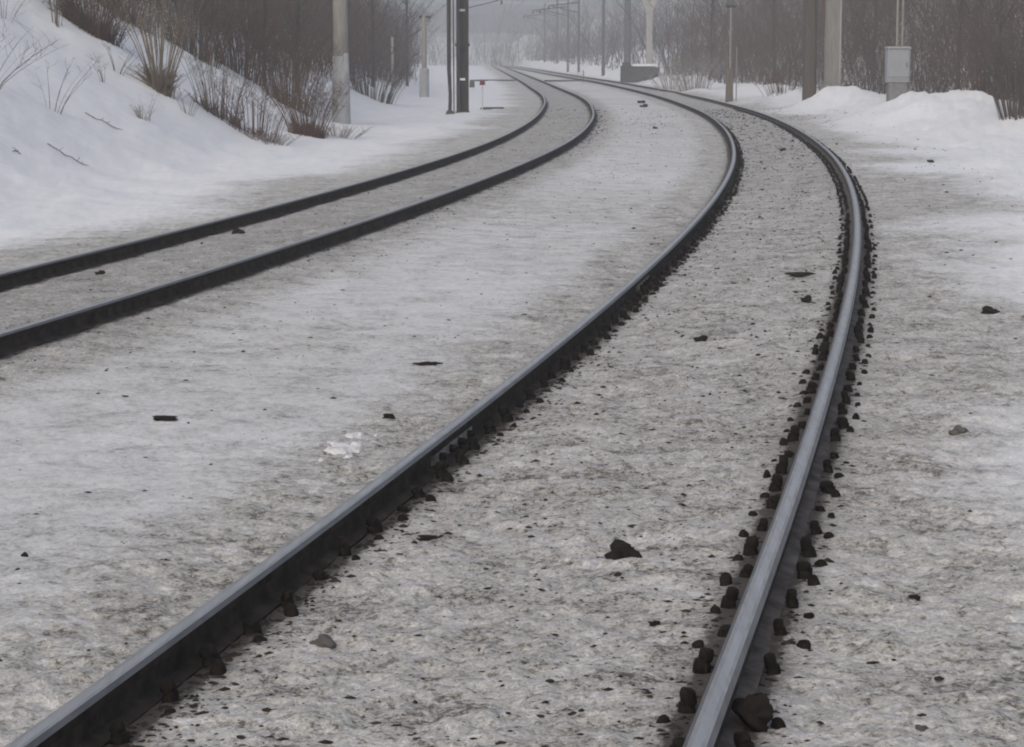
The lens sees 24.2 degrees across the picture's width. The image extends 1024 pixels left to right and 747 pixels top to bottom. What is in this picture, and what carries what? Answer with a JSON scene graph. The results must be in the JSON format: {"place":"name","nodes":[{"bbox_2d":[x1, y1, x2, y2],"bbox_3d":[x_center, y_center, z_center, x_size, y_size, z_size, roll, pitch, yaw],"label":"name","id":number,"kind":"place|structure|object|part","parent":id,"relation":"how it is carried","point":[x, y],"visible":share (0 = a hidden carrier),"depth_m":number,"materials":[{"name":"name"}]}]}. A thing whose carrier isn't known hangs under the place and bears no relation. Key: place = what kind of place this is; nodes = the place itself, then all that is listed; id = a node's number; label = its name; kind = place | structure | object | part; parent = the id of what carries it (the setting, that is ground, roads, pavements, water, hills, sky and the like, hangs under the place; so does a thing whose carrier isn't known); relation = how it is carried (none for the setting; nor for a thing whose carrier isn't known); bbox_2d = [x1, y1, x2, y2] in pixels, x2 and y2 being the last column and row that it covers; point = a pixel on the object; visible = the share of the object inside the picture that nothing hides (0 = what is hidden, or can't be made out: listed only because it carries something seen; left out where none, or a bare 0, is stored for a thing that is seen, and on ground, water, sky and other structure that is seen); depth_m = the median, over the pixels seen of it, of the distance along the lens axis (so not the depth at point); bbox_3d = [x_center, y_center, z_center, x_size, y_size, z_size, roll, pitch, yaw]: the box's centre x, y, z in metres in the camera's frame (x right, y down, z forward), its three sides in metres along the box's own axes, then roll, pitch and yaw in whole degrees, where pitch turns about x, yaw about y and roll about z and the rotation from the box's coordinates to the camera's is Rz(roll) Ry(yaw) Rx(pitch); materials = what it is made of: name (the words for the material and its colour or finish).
{"place":"outdoors","nodes":[
{"label":"outdoors","id":0,"kind":"place"},
{"bbox_2d":[0,0,1023,746],"bbox_3d":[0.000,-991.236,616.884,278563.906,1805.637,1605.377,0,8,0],"label":"ground","id":1,"kind":"structure","parent":0,"point":[172,166],"depth_m":11.71,"materials":[{"name":"white snow"}]},
{"bbox_2d":[0,0,25,21],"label":"dry weed","id":2,"kind":"object","parent":1,"relation":"on","point":[6,7],"visible":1,"depth_m":43.43,"materials":[{"name":"brown plant"}]},
{"bbox_2d":[21,552,27,556],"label":"pebble","id":3,"kind":"object","parent":1,"relation":"on","point":[24,554],"visible":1,"depth_m":8.24,"materials":[{"name":"black stone"}]},
{"bbox_2d":[0,11,69,88],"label":"dry weed","id":4,"kind":"object","parent":1,"relation":"on","point":[23,54],"visible":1,"depth_m":35.74,"materials":[{"name":"brown plant"}]},
{"bbox_2d":[50,0,63,27],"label":"bare shrub","id":5,"kind":"object","parent":1,"relation":"on","point":[56,20],"visible":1,"depth_m":45.94,"materials":[{"name":"brown plant"}]},
{"bbox_2d":[31,54,104,113],"bbox_3d":[-6.871,-4.474,37.092,1.022,0.969,0.764,-4,8,-26],"label":"dry weed","id":6,"kind":"object","parent":1,"relation":"on","point":[62,83],"visible":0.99,"depth_m":37.16,"materials":[{"name":"brown plant"}]},
{"bbox_2d":[47,143,88,165],"bbox_3d":[-6.327,-3.122,34.054,0.621,0.321,0.070,2,8,17],"label":"twig","id":7,"kind":"object","parent":1,"relation":"on","point":[67,155],"visible":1,"depth_m":34.05,"materials":[{"name":"brown wood"}]},
{"bbox_2d":[43,0,148,48],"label":"bare shrub","id":8,"kind":"object","parent":1,"relation":"on","point":[85,21],"visible":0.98,"depth_m":47.19,"materials":[{"name":"brown plant"}]},
{"bbox_2d":[91,54,106,82],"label":"dry weed","id":9,"kind":"object","parent":1,"relation":"on","point":[101,75],"visible":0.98,"depth_m":42.60,"materials":[{"name":"brown plant"}]},
{"bbox_2d":[94,270,105,274],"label":"pebble","id":10,"kind":"object","parent":1,"relation":"on","point":[100,272],"visible":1,"depth_m":18.55,"materials":[{"name":"grey stone"}]},
{"bbox_2d":[85,112,121,129],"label":"twig","id":11,"kind":"object","parent":1,"relation":"on","point":[102,120],"visible":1,"depth_m":38.51,"materials":[{"name":"brown wood"}]},
{"bbox_2d":[101,37,154,75],"bbox_3d":[-7.184,-5.927,44.684,1.094,0.767,0.692,0,8,0],"label":"dry weed","id":12,"kind":"object","parent":1,"relation":"on","point":[120,57],"visible":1,"depth_m":44.60,"materials":[{"name":"brown plant"}]},
{"bbox_2d":[99,0,167,32],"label":"bare shrub","id":13,"kind":"object","parent":1,"relation":"on","point":[132,15],"visible":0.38,"depth_m":55.79,"materials":[{"name":"brown plant"}]},
{"bbox_2d":[129,103,151,120],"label":"dry weed","id":14,"kind":"object","parent":1,"relation":"on","point":[138,115],"visible":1,"depth_m":40.73,"materials":[{"name":"brown plant"}]},
{"bbox_2d":[138,93,160,120],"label":"dry weed","id":15,"kind":"object","parent":1,"relation":"on","point":[150,106],"visible":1,"depth_m":40.99,"materials":[{"name":"brown plant"}]},
{"bbox_2d":[109,0,213,99],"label":"bare shrub","id":16,"kind":"object","parent":1,"relation":"on","point":[154,82],"visible":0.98,"depth_m":44.99,"materials":[{"name":"brown plant"}]},
{"bbox_2d":[152,415,177,420],"bbox_3d":[-1.630,0.210,11.220,0.122,0.022,0.103,3,8,21],"label":"dirt clod","id":17,"kind":"object","parent":1,"relation":"on","point":[160,417],"visible":1,"depth_m":11.21,"materials":[{"name":"brown soil"}]},
{"bbox_2d":[172,718,200,726],"bbox_3d":[-0.847,0.905,6.208,0.070,0.020,0.056,-7,11,-44],"label":"snow lump","id":18,"kind":"object","parent":1,"relation":"on","point":[179,722],"visible":1,"depth_m":6.20,"materials":[{"name":"white snow"}]},
{"bbox_2d":[154,73,225,115],"bbox_3d":[-5.964,-5.199,44.589,1.466,0.898,0.645,-4,9,-28],"label":"dry weed","id":19,"kind":"object","parent":1,"relation":"on","point":[189,95],"visible":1,"depth_m":44.61,"materials":[{"name":"brown plant"}]},
{"bbox_2d":[145,0,255,68],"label":"bare shrub","id":20,"kind":"object","parent":1,"relation":"on","point":[206,37],"visible":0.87,"depth_m":57.31,"materials":[{"name":"brown plant"}]},
{"bbox_2d":[178,39,268,129],"bbox_3d":[-5.655,-5.615,46.555,1.866,1.857,1.696,0,8,0],"label":"bare shrub","id":21,"kind":"object","parent":1,"relation":"on","point":[205,105],"visible":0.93,"depth_m":46.70,"materials":[{"name":"brown plant"}]},
{"bbox_2d":[231,227,245,233],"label":"pebble","id":22,"kind":"object","parent":1,"relation":"on","point":[236,230],"visible":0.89,"depth_m":23.14,"materials":[{"name":"grey stone"}]},
{"bbox_2d":[188,0,307,86],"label":"bare shrub","id":23,"kind":"object","parent":1,"relation":"on","point":[246,67],"visible":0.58,"depth_m":60.19,"materials":[{"name":"brown plant"}]},
{"bbox_2d":[53,0,446,95],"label":"thicket","id":24,"kind":"object","parent":1,"relation":"on","point":[356,9],"visible":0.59,"depth_m":84.08,"materials":[{"name":"brown plant"}]},
{"bbox_2d":[205,70,300,142],"bbox_3d":[-5.056,-5.188,46.492,1.611,1.507,1.662,6,10,39],"label":"bare shrub","id":25,"kind":"object","parent":1,"relation":"on","point":[257,133],"visible":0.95,"depth_m":46.44,"materials":[{"name":"brown plant"}]},
{"bbox_2d":[240,128,299,145],"bbox_3d":[-4.695,-4.548,46.099,1.247,0.371,1.098,0,8,0],"label":"brush pile","id":26,"kind":"object","parent":1,"relation":"on","point":[264,140],"visible":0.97,"depth_m":46.03,"materials":[{"name":"brown plant"}]},
{"bbox_2d":[0,65,546,291],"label":"rail","id":27,"kind":"object","parent":1,"relation":"on","point":[26,275],"visible":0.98,"depth_m":23.47,"materials":[{"name":"metal"}]},
{"bbox_2d":[232,16,345,114],"bbox_3d":[-5.572,-7.651,59.548,2.776,2.603,2.969,-5,9,-34],"label":"bare shrub","id":28,"kind":"object","parent":1,"relation":"on","point":[278,55],"visible":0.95,"depth_m":59.38,"materials":[{"name":"brown plant"}]},
{"bbox_2d":[0,65,595,357],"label":"rail","id":29,"kind":"object","parent":1,"relation":"on","point":[37,333],"visible":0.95,"depth_m":18.07,"materials":[{"name":"metal"}]},
{"bbox_2d":[251,67,355,138],"bbox_3d":[-4.440,-5.856,51.674,2.339,1.607,2.407,0,8,0],"label":"bare shrub","id":30,"kind":"object","parent":1,"relation":"on","point":[306,129],"visible":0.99,"depth_m":51.59,"materials":[{"name":"brown plant"}]},
{"bbox_2d":[270,0,350,92],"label":"bare tree","id":31,"kind":"object","parent":1,"relation":"on","point":[296,3],"visible":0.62,"depth_m":65.31,"materials":[{"name":"brown plant"}]},
{"bbox_2d":[309,634,336,648],"bbox_3d":[-0.546,0.788,6.976,0.085,0.052,0.058,3,8,24],"label":"dirt clod","id":32,"kind":"object","parent":1,"relation":"on","point":[324,641],"visible":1,"depth_m":6.96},
{"bbox_2d":[332,0,350,123],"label":"concrete post","id":33,"kind":"object","parent":1,"relation":"on","point":[340,19],"visible":0.86,"depth_m":60.32,"materials":[{"name":"grey concrete"}]},
{"bbox_2d":[310,121,374,138],"bbox_3d":[-3.935,-5.415,52.828,1.766,0.520,1.507,0,8,0],"label":"brush pile","id":34,"kind":"object","parent":1,"relation":"on","point":[345,131],"visible":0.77,"depth_m":52.83,"materials":[{"name":"brown plant"}]},
{"bbox_2d":[312,432,379,462],"bbox_3d":[-0.717,0.348,10.567,0.400,0.077,1.100,0,8,0],"label":"snow patch","id":35,"kind":"object","parent":1,"relation":"on","point":[341,448],"visible":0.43,"depth_m":10.57,"materials":[{"name":"white snow"}]},
{"bbox_2d":[324,49,414,103],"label":"bare shrub","id":36,"kind":"object","parent":1,"relation":"on","point":[372,91],"visible":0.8,"depth_m":83.17,"materials":[{"name":"brown plant"}]},
{"bbox_2d":[5,65,743,746],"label":"rail","id":37,"kind":"object","parent":1,"relation":"on","point":[115,701],"visible":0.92,"depth_m":8.23,"materials":[{"name":"metal"}]},
{"bbox_2d":[355,0,409,87],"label":"bare tree","id":38,"kind":"object","parent":1,"relation":"on","point":[373,27],"visible":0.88,"depth_m":91.11,"materials":[{"name":"brown plant"}]},
{"bbox_2d":[382,413,395,418],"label":"pebble","id":39,"kind":"object","parent":1,"relation":"on","point":[388,415],"visible":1,"depth_m":11.39,"materials":[{"name":"black stone"}]},
{"bbox_2d":[391,37,393,84],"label":"concrete post","id":40,"kind":"object","parent":1,"relation":"on","point":[392,59],"visible":0.68,"depth_m":107.03,"materials":[{"name":"grey concrete"}]},
{"bbox_2d":[360,0,443,77],"bbox_3d":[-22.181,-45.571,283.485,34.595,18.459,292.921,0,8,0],"label":"bare tree","id":41,"kind":"object","parent":1,"relation":"on","point":[418,58],"visible":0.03,"depth_m":248.07,"materials":[{"name":"brown plant"}]},
{"bbox_2d":[390,0,433,86],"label":"bare tree","id":42,"kind":"object","parent":1,"relation":"on","point":[406,31],"visible":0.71,"depth_m":118.87,"materials":[{"name":"brown plant"}]},
{"bbox_2d":[419,16,429,96],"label":"concrete post","id":43,"kind":"object","parent":1,"relation":"on","point":[424,81],"visible":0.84,"depth_m":105.01,"materials":[{"name":"concrete"}]},
{"bbox_2d":[412,361,442,365],"bbox_3d":[-0.471,-0.055,13.305,0.182,0.027,0.060,1,8,6],"label":"dirt clod","id":44,"kind":"object","parent":1,"relation":"on","point":[429,363],"visible":1,"depth_m":13.29,"materials":[{"name":"brown soil"}]},
{"bbox_2d":[416,535,439,540],"bbox_3d":[-0.287,0.588,8.529,0.129,0.025,0.042,-2,8,-11],"label":"dirt clod","id":45,"kind":"object","parent":1,"relation":"on","point":[426,537],"visible":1,"depth_m":8.52,"materials":[{"name":"brown soil"}]},
{"bbox_2d":[446,0,454,113],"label":"pipe post","id":46,"kind":"object","parent":1,"relation":"on","point":[449,111],"visible":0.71,"depth_m":72.35,"materials":[{"name":"metal"}]},
{"bbox_2d":[455,0,469,112],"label":"steel mast","id":47,"kind":"object","parent":1,"relation":"on","point":[462,44],"visible":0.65,"depth_m":73.29,"materials":[{"name":"metal"}]},
{"bbox_2d":[469,79,474,87],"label":"box","id":48,"kind":"object","parent":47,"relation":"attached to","point":[472,83],"visible":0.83,"depth_m":138.91,"materials":[{"name":"metal"}]},
{"bbox_2d":[469,0,502,7],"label":"bracket arm","id":49,"kind":"object","parent":47,"relation":"attached to","point":[487,3],"visible":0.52,"depth_m":207.54,"materials":[{"name":"metal"}]},
{"bbox_2d":[479,81,484,109],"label":"track marker","id":50,"kind":"object","parent":1,"relation":"on","point":[482,83],"visible":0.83,"depth_m":77.43,"materials":[{"name":"white paint"}]},
{"bbox_2d":[480,107,503,109],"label":"plank","id":51,"kind":"object","parent":1,"relation":"on","point":[487,108],"visible":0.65,"depth_m":81.17,"materials":[{"name":"grey wood"}]},
{"bbox_2d":[474,79,515,80],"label":"crossing board","id":52,"kind":"object","parent":1,"relation":"on","point":[494,80],"visible":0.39,"depth_m":170.41,"materials":[{"name":"wood"}]},
{"bbox_2d":[0,109,1023,746],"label":"dirt crumbs","id":53,"kind":"object","parent":1,"relation":"on","point":[334,579],"visible":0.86,"depth_m":8.84,"materials":[{"name":"brown soil"}]},
{"bbox_2d":[523,3,545,61],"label":"line mast","id":54,"kind":"object","parent":1,"relation":"on","point":[544,20],"visible":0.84,"depth_m":346.31,"materials":[{"name":"metal"}]},
{"bbox_2d":[532,1,557,63],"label":"line mast","id":55,"kind":"object","parent":1,"relation":"on","point":[556,15],"visible":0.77,"depth_m":296.82,"materials":[{"name":"metal"}]},
{"bbox_2d":[539,0,568,71],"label":"line mast","id":56,"kind":"object","parent":1,"relation":"on","point":[567,6],"visible":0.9,"depth_m":255.22,"materials":[{"name":"metal"}]},
{"bbox_2d":[544,80,582,81],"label":"crossing board","id":57,"kind":"object","parent":1,"relation":"on","point":[561,80],"visible":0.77,"depth_m":170.39,"materials":[{"name":"wood"}]},
{"bbox_2d":[548,0,579,72],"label":"line mast","id":58,"kind":"object","parent":1,"relation":"on","point":[578,53],"visible":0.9,"depth_m":237.40,"materials":[{"name":"metal"}]},
{"bbox_2d":[380,0,791,65],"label":"wood","id":59,"kind":"object","parent":1,"relation":"on","point":[470,57],"visible":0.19,"depth_m":430.43,"materials":[{"name":"grey plant"}]},
{"bbox_2d":[601,0,604,75],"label":"line mast","id":60,"kind":"object","parent":1,"relation":"on","point":[603,42],"visible":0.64,"depth_m":202.92,"materials":[{"name":"grey metal"}]},
{"bbox_2d":[604,539,641,559],"bbox_3d":[0.373,0.610,8.072,0.129,0.099,0.094,0,8,-1],"label":"dirt clod","id":61,"kind":"object","parent":1,"relation":"on","point":[620,549],"visible":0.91,"depth_m":8.04,"materials":[{"name":"brown soil"}]},
{"bbox_2d":[624,0,630,61],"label":"line mast","id":62,"kind":"object","parent":1,"relation":"on","point":[627,39],"visible":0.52,"depth_m":197.81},
{"bbox_2d":[620,62,658,82],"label":"stone abutment","id":63,"kind":"object","parent":1,"relation":"on","point":[632,73],"visible":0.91,"depth_m":165.51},
{"bbox_2d":[642,0,656,66],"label":"forked column","id":64,"kind":"structure","parent":63,"relation":"on","point":[649,36],"depth_m":166.73,"materials":[{"name":"concrete"}]},
{"bbox_2d":[648,620,660,626],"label":"pebble","id":65,"kind":"object","parent":1,"relation":"on","point":[653,623],"visible":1,"depth_m":7.12,"materials":[{"name":"grey stone"}]},
{"bbox_2d":[510,0,822,76],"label":"wood","id":66,"kind":"object","parent":1,"relation":"on","point":[614,44],"visible":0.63,"depth_m":265.12,"materials":[{"name":"grey plant"}]},
{"bbox_2d":[647,69,691,90],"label":"bare shrub","id":67,"kind":"object","parent":1,"relation":"on","point":[671,83],"visible":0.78,"depth_m":127.03,"materials":[{"name":"plant"}]},
{"bbox_2d":[657,51,728,91],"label":"bare shrub","id":68,"kind":"object","parent":1,"relation":"on","point":[686,87],"visible":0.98,"depth_m":117.02,"materials":[{"name":"brown plant"}]},
{"bbox_2d":[509,65,877,746],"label":"rail","id":69,"kind":"object","parent":1,"relation":"on","point":[745,661],"visible":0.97,"depth_m":8.44,"materials":[{"name":"metal"}]},
{"bbox_2d":[693,335,707,341],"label":"dirt clod","id":70,"kind":"object","parent":1,"relation":"on","point":[703,338],"visible":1,"depth_m":14.23,"materials":[{"name":"brown soil"}]},
{"bbox_2d":[693,0,732,79],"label":"bare tree","id":71,"kind":"object","parent":1,"relation":"on","point":[708,23],"visible":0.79,"depth_m":138.37,"materials":[{"name":"brown plant"}]},
{"bbox_2d":[725,5,736,101],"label":"wooden post","id":72,"kind":"object","parent":1,"relation":"on","point":[729,86],"visible":0.86,"depth_m":91.21,"materials":[{"name":"brown wood"}]},
{"bbox_2d":[736,47,736,100],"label":"marker rod","id":73,"kind":"object","parent":1,"relation":"on","point":[736,73],"visible":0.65,"depth_m":89.28,"materials":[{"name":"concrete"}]},
{"bbox_2d":[731,694,773,732],"bbox_3d":[0.603,0.850,5.992,0.103,0.103,0.127,0,8,0],"label":"dirt clod","id":74,"kind":"object","parent":1,"relation":"on","point":[752,712],"visible":0.99,"depth_m":5.95,"materials":[{"name":"brown soil"}]},
{"bbox_2d":[750,61,818,96],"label":"bare shrub","id":75,"kind":"object","parent":1,"relation":"on","point":[780,87],"visible":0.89,"depth_m":91.13,"materials":[{"name":"brown plant"}]},
{"bbox_2d":[784,272,815,276],"bbox_3d":[2.191,-0.758,18.205,0.212,0.036,0.175,5,9,34],"label":"dirt clod","id":76,"kind":"object","parent":1,"relation":"on","point":[802,274],"visible":1,"depth_m":18.15,"materials":[{"name":"brown soil"}]},
{"bbox_2d":[800,295,811,302],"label":"pebble","id":77,"kind":"object","parent":1,"relation":"on","point":[807,299],"visible":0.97,"depth_m":16.20,"materials":[{"name":"grey stone"}]},
{"bbox_2d":[802,0,817,100],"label":"wooden mast","id":78,"kind":"object","parent":1,"relation":"on","point":[809,78],"depth_m":78.13,"materials":[{"name":"brown wood"}]},
{"bbox_2d":[821,0,841,88],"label":"concrete post","id":79,"kind":"object","parent":1,"relation":"on","point":[832,48],"visible":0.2,"depth_m":80.05,"materials":[{"name":"grey concrete"}]},
{"bbox_2d":[648,0,1023,101],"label":"thicket","id":80,"kind":"object","parent":1,"relation":"on","point":[853,46],"visible":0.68,"depth_m":97.25,"materials":[{"name":"brown plant"}]},
{"bbox_2d":[841,76,886,93],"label":"bare shrub","id":81,"kind":"object","parent":1,"relation":"on","point":[865,84],"visible":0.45,"depth_m":83.36,"materials":[{"name":"brown plant"}]},
{"bbox_2d":[884,47,910,101],"bbox_3d":[10.080,-7.690,62.530,0.660,1.718,0.505,0,8,0],"label":"relay cabinet","id":82,"kind":"object","parent":1,"relation":"on","point":[897,69],"visible":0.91,"depth_m":62.28,"materials":[{"name":"grey metal"}]},
{"bbox_3d":[10.080,-8.051,62.249,0.520,0.757,0.043,0,8,0],"label":"door","id":83,"kind":"part","parent":82,"relation":"part of","materials":[{"name":"grey paint"}]},
{"bbox_2d":[896,0,903,46],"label":"pipe pole","id":84,"kind":"object","parent":1,"relation":"on","point":[897,25],"depth_m":62.77,"materials":[{"name":"metal"}]},
{"bbox_2d":[908,594,920,600],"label":"pebble","id":85,"kind":"object","parent":1,"relation":"on","point":[916,597],"visible":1,"depth_m":7.42,"materials":[{"name":"stone"}]},
{"bbox_2d":[872,55,969,93],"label":"bare shrub","id":86,"kind":"object","parent":1,"relation":"on","point":[923,83],"visible":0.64,"depth_m":69.20,"materials":[{"name":"brown plant"}]},
{"bbox_2d":[915,724,928,731],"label":"pebble","id":87,"kind":"object","parent":1,"relation":"on","point":[921,728],"visible":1,"depth_m":5.97,"materials":[{"name":"grey stone"}]},
{"bbox_2d":[948,425,969,435],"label":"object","id":88,"kind":"object","parent":1,"relation":"on","point":[957,429],"visible":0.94,"depth_m":10.51,"materials":[{"name":"grey stone"}]},
{"bbox_2d":[905,10,1023,99],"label":"bare shrub","id":89,"kind":"object","parent":1,"relation":"on","point":[984,87],"visible":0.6,"depth_m":60.42,"materials":[{"name":"brown plant"}]},
{"bbox_2d":[940,0,1023,120],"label":"bare shrub","id":90,"kind":"object","parent":1,"relation":"on","point":[1015,109],"visible":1,"depth_m":51.53,"materials":[{"name":"brown plant"}]},
{"bbox_2d":[981,306,999,313],"bbox_3d":[3.084,-0.390,15.361,0.143,0.093,0.100,-2,8,-12],"label":"dirt clod","id":91,"kind":"object","parent":1,"relation":"on","point":[988,310],"visible":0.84,"depth_m":15.35,"materials":[{"name":"brown soil"}]},
{"bbox_2d":[961,0,1023,96],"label":"bare tree","id":92,"kind":"object","parent":1,"relation":"on","point":[999,5],"visible":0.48,"depth_m":61.32,"materials":[{"name":"brown plant"}]},
{"bbox_2d":[358,0,701,42],"bbox_3d":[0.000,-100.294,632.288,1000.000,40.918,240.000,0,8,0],"label":"hill","id":93,"kind":"structure","parent":0,"point":[484,10],"depth_m":577.05,"materials":[{"name":"grey plant"}]}
]}

